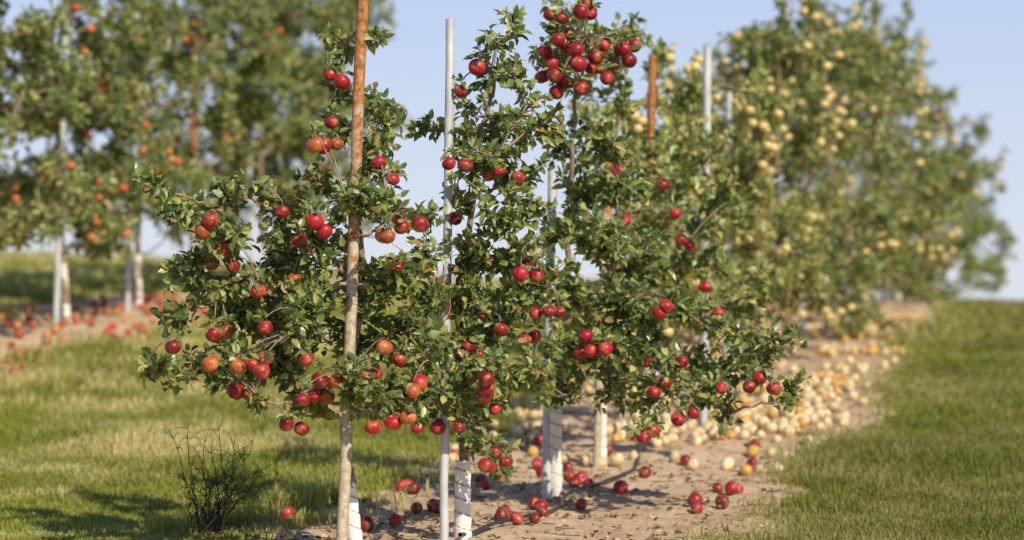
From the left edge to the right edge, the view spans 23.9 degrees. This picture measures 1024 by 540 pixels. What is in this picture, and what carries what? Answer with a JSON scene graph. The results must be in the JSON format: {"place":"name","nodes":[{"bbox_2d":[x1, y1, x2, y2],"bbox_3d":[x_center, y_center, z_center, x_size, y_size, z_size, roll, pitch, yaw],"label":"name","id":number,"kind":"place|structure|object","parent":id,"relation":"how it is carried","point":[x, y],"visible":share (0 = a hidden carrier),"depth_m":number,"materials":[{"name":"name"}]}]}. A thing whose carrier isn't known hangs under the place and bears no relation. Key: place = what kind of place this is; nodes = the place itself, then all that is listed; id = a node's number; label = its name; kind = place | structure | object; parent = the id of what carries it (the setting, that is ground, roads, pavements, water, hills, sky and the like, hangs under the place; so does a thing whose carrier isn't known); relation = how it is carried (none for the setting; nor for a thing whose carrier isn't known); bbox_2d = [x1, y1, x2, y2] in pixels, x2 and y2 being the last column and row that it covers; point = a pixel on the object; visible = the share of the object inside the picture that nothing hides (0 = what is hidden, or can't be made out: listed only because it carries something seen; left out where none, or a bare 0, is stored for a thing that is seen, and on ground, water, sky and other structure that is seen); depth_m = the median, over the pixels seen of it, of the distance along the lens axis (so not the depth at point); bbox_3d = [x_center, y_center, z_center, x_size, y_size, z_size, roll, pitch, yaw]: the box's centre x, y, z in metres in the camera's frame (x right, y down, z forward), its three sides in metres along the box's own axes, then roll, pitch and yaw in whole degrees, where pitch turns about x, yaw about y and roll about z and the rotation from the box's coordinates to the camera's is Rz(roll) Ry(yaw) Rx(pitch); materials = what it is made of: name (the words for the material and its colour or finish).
{"place":"outdoors","nodes":[
{"label":"outdoors","id":0,"kind":"place"},
{"bbox_2d":[0,247,1023,539],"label":"grass","id":1,"kind":"structure","parent":0,"point":[874,469],"depth_m":13.95,"materials":[{"name":"green plant"}]},
{"bbox_2d":[0,256,1023,539],"bbox_3d":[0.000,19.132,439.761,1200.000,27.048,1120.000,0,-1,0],"label":"ground","id":2,"kind":"structure","parent":0,"point":[736,446],"depth_m":13.26,"materials":[{"name":"brown soil"}]},
{"bbox_2d":[53,0,69,323],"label":"metal post","id":3,"kind":"object","parent":2,"relation":"on","point":[57,279],"visible":0.38,"depth_m":20.84,"materials":[{"name":"metal"}]},
{"bbox_2d":[0,0,129,252],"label":"apple tree","id":4,"kind":"object","parent":2,"relation":"on","point":[31,38],"visible":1,"depth_m":19.27,"materials":[{"name":"green plant"}]},
{"bbox_2d":[0,0,209,323],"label":"apple tree","id":5,"kind":"object","parent":2,"relation":"on","point":[130,88],"visible":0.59,"depth_m":20.98,"materials":[{"name":"green plant"}]},
{"bbox_2d":[124,7,138,310],"bbox_3d":[-3.536,-1.167,22.521,0.144,3.303,0.061,0,-1,0],"label":"metal post","id":6,"kind":"object","parent":2,"relation":"on","point":[128,273],"visible":0.23,"depth_m":22.48,"materials":[{"name":"metal"}]},
{"bbox_2d":[32,0,246,308],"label":"apple tree","id":7,"kind":"object","parent":2,"relation":"on","point":[154,13],"visible":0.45,"depth_m":22.77,"materials":[{"name":"green plant"}]},
{"bbox_2d":[0,287,344,377],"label":"fallen apples","id":8,"kind":"object","parent":2,"relation":"on","point":[64,321],"visible":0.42,"depth_m":21.10,"materials":[{"name":"red food"}]},
{"bbox_2d":[188,13,197,293],"bbox_3d":[-3.199,-1.080,24.220,0.095,3.003,0.061,0,-1,0],"label":"rusty pole","id":9,"kind":"object","parent":2,"relation":"on","point":[192,122],"visible":0.32,"depth_m":24.20,"materials":[{"name":"metal"}]},
{"bbox_2d":[97,0,314,292],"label":"apple tree","id":10,"kind":"object","parent":2,"relation":"on","point":[260,58],"visible":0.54,"depth_m":24.20,"materials":[{"name":"green plant"}]},
{"bbox_2d":[161,418,286,534],"bbox_3d":[-1.263,0.914,10.565,0.584,0.532,0.339,0,-1,0],"label":"dead weed","id":11,"kind":"object","parent":2,"relation":"on","point":[220,517],"visible":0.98,"depth_m":10.57,"materials":[{"name":"brown plant"}]},
{"bbox_2d":[247,126,253,286],"bbox_3d":[-2.835,-1.129,26.120,0.099,3.003,0.060,0,-1,0],"label":"metal post","id":12,"kind":"object","parent":2,"relation":"on","point":[250,219],"visible":0.16,"depth_m":26.09,"materials":[{"name":"metal"}]},
{"bbox_2d":[172,0,355,262],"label":"apple tree","id":13,"kind":"object","parent":2,"relation":"on","point":[307,103],"visible":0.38,"depth_m":26.55,"materials":[{"name":"green plant"}]},
{"bbox_2d":[128,21,479,539],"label":"apple tree","id":14,"kind":"object","parent":2,"relation":"on","point":[309,296],"visible":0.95,"depth_m":9.42,"materials":[{"name":"green plant"}]},
{"bbox_2d":[218,0,414,278],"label":"apple tree","id":15,"kind":"object","parent":2,"relation":"on","point":[271,160],"visible":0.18,"depth_m":28.11,"materials":[{"name":"green plant"}]},
{"bbox_2d":[336,0,368,539],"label":"rusty pole","id":16,"kind":"object","parent":2,"relation":"on","point":[351,303],"visible":0.95,"depth_m":9.40,"materials":[{"name":"metal"}]},
{"bbox_2d":[296,165,450,319],"bbox_3d":[-0.450,-0.079,9.629,0.306,0.652,0.856,-1,-1,40],"label":"branch","id":17,"kind":"object","parent":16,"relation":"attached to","point":[360,234],"visible":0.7,"depth_m":9.38,"materials":[{"name":"brown wood"}]},
{"bbox_2d":[439,19,454,539],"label":"metal post","id":18,"kind":"object","parent":2,"relation":"on","point":[447,228],"visible":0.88,"depth_m":10.09,"materials":[{"name":"metal"}]},
{"bbox_2d":[400,4,579,538],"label":"apple tree","id":19,"kind":"object","parent":2,"relation":"on","point":[491,319],"visible":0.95,"depth_m":10.04,"materials":[{"name":"green plant"}]},
{"bbox_2d":[247,424,800,531],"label":"fallen red apples","id":20,"kind":"object","parent":2,"relation":"on","point":[572,479],"visible":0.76,"depth_m":11.97,"materials":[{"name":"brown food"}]},
{"bbox_2d":[182,330,905,539],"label":"leaf litter","id":21,"kind":"object","parent":2,"relation":"on","point":[522,488],"visible":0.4,"depth_m":11.88,"materials":[{"name":"brown plant"}]},
{"bbox_2d":[542,170,556,498],"bbox_3d":[0.182,0.365,11.945,0.080,1.717,0.050,0,-1,0],"label":"metal post","id":22,"kind":"object","parent":2,"relation":"on","point":[546,457],"visible":0.49,"depth_m":11.92,"materials":[{"name":"metal"}]},
{"bbox_2d":[242,345,891,539],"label":"soil clods","id":23,"kind":"object","parent":2,"relation":"on","point":[568,524],"visible":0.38,"depth_m":11.87,"materials":[{"name":"brown soil"}]},
{"bbox_2d":[458,416,689,536],"bbox_3d":[0.691,1.008,13.475,0.190,0.353,6.694,0,-1,14],"label":"irrigation hose","id":24,"kind":"object","parent":2,"relation":"on","point":[497,522],"visible":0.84,"depth_m":11.96,"materials":[{"name":"black rubber"}]},
{"bbox_2d":[592,107,613,467],"bbox_3d":[0.497,0.147,13.197,0.127,2.075,0.052,0,-1,0],"label":"rusty pole","id":25,"kind":"object","parent":2,"relation":"on","point":[597,439],"visible":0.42,"depth_m":13.17,"materials":[{"name":"metal"}]},
{"bbox_2d":[641,55,656,428],"bbox_3d":[0.826,-0.088,14.603,0.100,2.425,0.053,0,-1,0],"label":"rusty pole","id":26,"kind":"object","parent":2,"relation":"on","point":[652,92],"visible":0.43,"depth_m":14.60,"materials":[{"name":"metal"}]},
{"bbox_2d":[566,36,756,419],"bbox_3d":[0.942,-0.200,14.763,1.086,2.479,1.054,0,-1,19],"label":"apple tree","id":27,"kind":"object","parent":2,"relation":"on","point":[687,142],"visible":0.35,"depth_m":14.66,"materials":[{"name":"green plant"}]},
{"bbox_2d":[527,0,812,496],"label":"apple tree","id":28,"kind":"object","parent":2,"relation":"on","point":[565,55],"visible":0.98,"depth_m":11.19,"materials":[{"name":"green plant"}]},
{"bbox_2d":[580,11,782,467],"bbox_3d":[0.879,-0.150,13.117,0.996,2.519,0.981,0,-1,-30],"label":"apple tree","id":29,"kind":"object","parent":2,"relation":"on","point":[694,227],"visible":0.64,"depth_m":13.21,"materials":[{"name":"green plant"}]},
{"bbox_2d":[449,305,922,475],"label":"fallen yellow apples","id":30,"kind":"object","parent":2,"relation":"on","point":[801,418],"visible":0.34,"depth_m":15.83,"materials":[{"name":"yellow food"}]},
{"bbox_2d":[585,48,786,398],"bbox_3d":[1.166,-0.271,16.441,1.384,2.457,1.122,0,-1,0],"label":"apple tree","id":31,"kind":"object","parent":2,"relation":"on","point":[746,168],"visible":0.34,"depth_m":16.28,"materials":[{"name":"green plant"}]},
{"bbox_2d":[700,46,711,426],"bbox_3d":[1.234,-0.166,15.405,0.080,2.518,0.057,0,-1,0],"label":"metal post","id":32,"kind":"object","parent":2,"relation":"on","point":[707,53],"visible":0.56,"depth_m":15.39,"materials":[{"name":"metal"}]},
{"bbox_2d":[723,92,732,374],"bbox_3d":[1.633,-0.194,18.305,0.078,2.305,0.057,0,-1,0],"label":"metal post","id":33,"kind":"object","parent":2,"relation":"on","point":[729,99],"visible":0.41,"depth_m":18.29,"materials":[{"name":"metal"}]},
{"bbox_2d":[645,76,836,372],"bbox_3d":[1.653,-0.302,18.712,1.590,2.373,1.641,0,-1,0],"label":"apple tree","id":34,"kind":"object","parent":2,"relation":"on","point":[774,113],"visible":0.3,"depth_m":18.34,"materials":[{"name":"green plant"}]},
{"bbox_2d":[759,115,768,327],"bbox_3d":[2.028,-0.260,19.607,0.147,2.281,0.056,0,-1,0],"label":"rusty pole","id":35,"kind":"object","parent":2,"relation":"on","point":[766,158],"visible":0.02,"depth_m":19.59,"materials":[{"name":"metal"}]},
{"bbox_2d":[659,0,915,346],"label":"apple tree","id":36,"kind":"object","parent":2,"relation":"on","point":[782,50],"visible":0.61,"depth_m":20.52,"materials":[{"name":"green plant"}]},
{"bbox_2d":[702,0,933,338],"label":"apple tree","id":37,"kind":"object","parent":2,"relation":"on","point":[854,48],"visible":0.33,"depth_m":22.99,"materials":[{"name":"green plant"}]},
{"bbox_2d":[727,0,966,323],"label":"apple tree","id":38,"kind":"object","parent":2,"relation":"on","point":[915,225],"visible":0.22,"depth_m":25.51,"materials":[{"name":"green plant"}]},
{"bbox_2d":[768,0,965,300],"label":"apple tree","id":39,"kind":"object","parent":2,"relation":"on","point":[838,180],"visible":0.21,"depth_m":28.44,"materials":[{"name":"green plant"}]},
{"bbox_2d":[780,0,991,307],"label":"apple tree","id":40,"kind":"object","parent":2,"relation":"on","point":[964,182],"visible":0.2,"depth_m":31.27,"materials":[{"name":"green plant"}]},
{"bbox_2d":[779,82,1006,299],"bbox_3d":[5.160,-1.362,34.522,3.515,3.723,3.302,0,-1,24],"label":"apple tree","id":41,"kind":"object","parent":2,"relation":"on","point":[980,129],"visible":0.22,"depth_m":34.41,"materials":[{"name":"green plant"}]},
{"bbox_2d":[832,98,1009,298],"bbox_3d":[6.225,-1.136,38.242,3.146,3.285,3.071,0,-1,0],"label":"apple tree","id":42,"kind":"object","parent":2,"relation":"on","point":[863,161],"visible":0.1,"depth_m":37.49,"materials":[{"name":"green plant"}]},
{"bbox_2d":[840,151,1008,299],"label":"apple tree","id":43,"kind":"object","parent":2,"relation":"on","point":[993,270],"visible":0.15,"depth_m":41.36,"materials":[{"name":"green plant"}]},
{"bbox_2d":[844,182,1018,300],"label":"apple tree","id":44,"kind":"object","parent":2,"relation":"on","point":[990,225],"visible":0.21,"depth_m":45.16,"materials":[{"name":"green plant"}]},
{"bbox_2d":[0,0,1023,301],"label":"sky","id":45,"kind":"structure","parent":0,"point":[976,46],"materials":[{"name":"blue"}]}
]}

